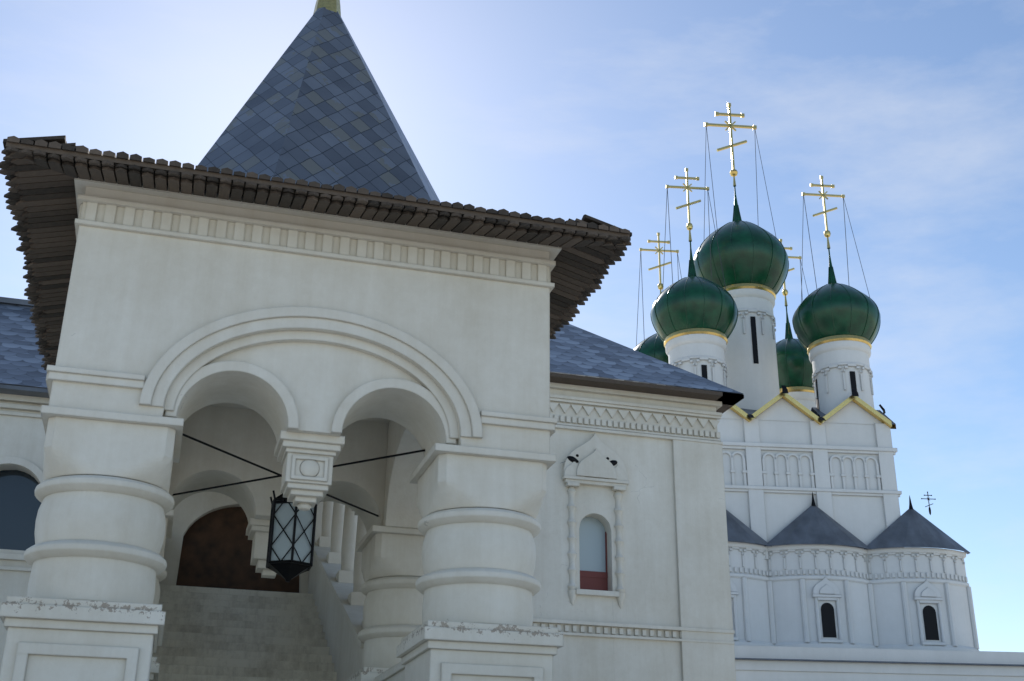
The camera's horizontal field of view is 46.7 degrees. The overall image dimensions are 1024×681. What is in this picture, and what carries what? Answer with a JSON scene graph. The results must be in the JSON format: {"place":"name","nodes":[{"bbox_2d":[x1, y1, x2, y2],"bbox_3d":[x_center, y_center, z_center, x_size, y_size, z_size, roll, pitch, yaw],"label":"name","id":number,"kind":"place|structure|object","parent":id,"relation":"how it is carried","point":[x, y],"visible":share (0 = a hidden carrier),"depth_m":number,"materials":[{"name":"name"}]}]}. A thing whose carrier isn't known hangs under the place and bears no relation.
{"place":"outdoors","nodes":[
{"label":"outdoors","id":0,"kind":"place"},
{"bbox_2d":[0,393,49,669],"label":"wall","id":1,"kind":"structure","parent":0,"point":[22,436],"depth_m":21.31,"materials":[{"name":"white paint"}]},
{"bbox_2d":[0,470,40,550],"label":"window","id":2,"kind":"structure","parent":1,"relation":"in","point":[20,503],"depth_m":21.25,"materials":[{"name":"grey"}]},
{"bbox_2d":[0,303,46,387],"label":"roof","id":3,"kind":"structure","parent":1,"relation":"on","point":[21,362],"depth_m":22.95,"materials":[{"name":"tile"}]},
{"bbox_2d":[0,297,48,397],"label":"roof eaves","id":4,"kind":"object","parent":3,"relation":"on","point":[13,389],"depth_m":21.48,"materials":[{"name":"metal"}]},
{"bbox_2d":[159,492,322,592],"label":"red chamber portal wall","id":5,"kind":"structure","parent":0,"point":[189,511],"depth_m":21.51,"materials":[{"name":"paint"}]},
{"bbox_2d":[176,507,298,592],"bbox_3d":[-4.935,3.834,21.715,2.300,1.900,0.056,7,-23,-15],"label":"doorway","id":6,"kind":"structure","parent":5,"relation":"in","point":[216,550],"depth_m":21.57,"materials":[{"name":"brown wood"}]},
{"bbox_2d":[0,405,563,680],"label":"columns","id":7,"kind":"structure","parent":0,"point":[450,587],"depth_m":10.54,"materials":[{"name":"white paint"}]},
{"bbox_2d":[49,186,549,531],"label":"porch walls","id":8,"kind":"structure","parent":0,"point":[139,303],"depth_m":11.56,"materials":[{"name":"white paint"}]},
{"bbox_2d":[246,518,276,578],"bbox_3d":[-2.927,2.554,14.405,0.600,0.630,0.600,7,-23,-15],"label":"porch pendant","id":9,"kind":"object","parent":8,"relation":"attached to","point":[257,531],"visible":0.49,"depth_m":14.21,"materials":[{"name":"paint"}]},
{"bbox_2d":[172,433,424,581],"bbox_3d":[-2.470,2.006,12.804,2.518,1.182,2.716,7,-23,-15],"label":"porch lantern","id":10,"kind":"object","parent":8,"relation":"hanging from","point":[287,570],"depth_m":12.62,"materials":[{"name":"black metal"}]},
{"bbox_2d":[46,178,561,444],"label":"porch mouldings","id":11,"kind":"object","parent":8,"relation":"attached to","point":[175,360],"visible":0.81,"depth_m":11.40,"materials":[{"name":"white paint"}]},
{"bbox_2d":[274,430,344,510],"bbox_3d":[-1.953,1.291,11.290,0.600,0.670,0.600,7,-23,-15],"label":"porch pendant","id":12,"kind":"object","parent":8,"relation":"attached to","point":[307,461],"visible":1,"depth_m":11.12,"materials":[{"name":"paint"}]},
{"bbox_2d":[0,135,631,369],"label":"roof eaves","id":13,"kind":"object","parent":8,"relation":"on","point":[40,196],"visible":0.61,"depth_m":11.61,"materials":[{"name":"brown wood"}]},
{"bbox_2d":[6,141,629,236],"bbox_3d":[-2.441,-0.477,13.837,5.880,0.360,5.780,7,-23,-15],"label":"roof edge","id":14,"kind":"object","parent":13,"relation":"on","point":[207,174],"depth_m":11.14,"materials":[{"name":"brown wood"}]},
{"bbox_2d":[198,7,440,202],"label":"tent roof","id":15,"kind":"structure","parent":14,"relation":"on","point":[316,107],"depth_m":13.42,"materials":[{"name":"tile"}]},
{"bbox_2d":[313,0,340,15],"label":"roof finial","id":16,"kind":"object","parent":15,"relation":"on","point":[333,5],"visible":0.41,"depth_m":15.29,"materials":[{"name":"gold metal"}]},
{"bbox_2d":[0,0,1023,651],"label":"sky","id":17,"kind":"structure","parent":0,"point":[913,110],"materials":[{"name":"blue"}]},
{"bbox_2d":[701,316,938,639],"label":"church windows","id":18,"kind":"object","parent":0,"point":[829,625],"visible":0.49,"depth_m":40.88,"materials":[{"name":"black glass"}]},
{"bbox_2d":[665,288,1023,680],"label":"church walls","id":19,"kind":"structure","parent":0,"point":[783,459],"depth_m":41.78,"materials":[{"name":"white paint"}]},
{"bbox_2d":[633,185,880,388],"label":"onion domes","id":20,"kind":"structure","parent":19,"relation":"on","point":[749,252],"depth_m":46.60,"materials":[{"name":"green metal"}]},
{"bbox_2d":[639,103,895,428],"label":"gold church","id":21,"kind":"structure","parent":20,"relation":"on","point":[811,415],"depth_m":48.46,"materials":[{"name":"gold metal"}]},
{"bbox_2d":[636,126,869,345],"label":"support cables","id":22,"kind":"object","parent":21,"relation":"hanging from","point":[717,234],"visible":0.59,"depth_m":48.82,"materials":[{"name":"grey metal"}]},
{"bbox_2d":[726,407,1023,665],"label":"church roofs","id":23,"kind":"structure","parent":19,"relation":"on","point":[811,524],"depth_m":41.79,"materials":[{"name":"grey metal"}]},
{"label":"ground","id":24,"kind":"structure","parent":0,"visible":0},
{"bbox_2d":[152,584,336,680],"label":"porch stairs","id":25,"kind":"structure","parent":24,"relation":"on","point":[217,634],"depth_m":17.83,"materials":[{"name":"grey stone"}]},
{"bbox_2d":[307,501,404,680],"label":"stair railing","id":26,"kind":"object","parent":24,"relation":"on","point":[335,581],"visible":0.18,"depth_m":18.14,"materials":[{"name":"paint"}]},
{"bbox_2d":[532,389,735,680],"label":"wall","id":27,"kind":"structure","parent":24,"relation":"on","point":[675,563],"depth_m":23.91,"materials":[{"name":"white paint"}]},
{"bbox_2d":[562,454,616,465],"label":"birds","id":28,"kind":"object","parent":27,"relation":"attached to","point":[572,459],"visible":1,"depth_m":24.16,"materials":[{"name":"black metal"}]},
{"bbox_2d":[579,517,605,571],"bbox_3d":[1.582,4.127,24.034,0.680,1.120,0.040,7,-23,-15],"label":"window pane","id":29,"kind":"structure","parent":27,"relation":"in","point":[592,541],"depth_m":24.02,"materials":[{"name":"white glass"}]},
{"bbox_2d":[580,532,607,590],"bbox_3d":[1.581,4.451,23.888,0.680,1.250,0.120,7,-23,-15],"label":"window frame","id":30,"kind":"object","parent":27,"relation":"in","point":[592,580],"visible":0.52,"depth_m":23.71,"materials":[{"name":"red wood"}]},
{"bbox_2d":[533,382,734,643],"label":"decorative molding","id":31,"kind":"structure","parent":27,"relation":"attached to","point":[593,466],"depth_m":24.33,"materials":[{"name":"white paint"}]},
{"bbox_2d":[550,324,742,393],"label":"roof","id":32,"kind":"structure","parent":27,"relation":"on","point":[575,350],"depth_m":25.90,"materials":[{"name":"grey tile"}]},
{"bbox_2d":[550,372,743,413],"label":"roof eaves","id":33,"kind":"object","parent":32,"relation":"attached to","point":[728,400],"visible":0.36,"depth_m":24.99,"materials":[{"name":"brown wood"}]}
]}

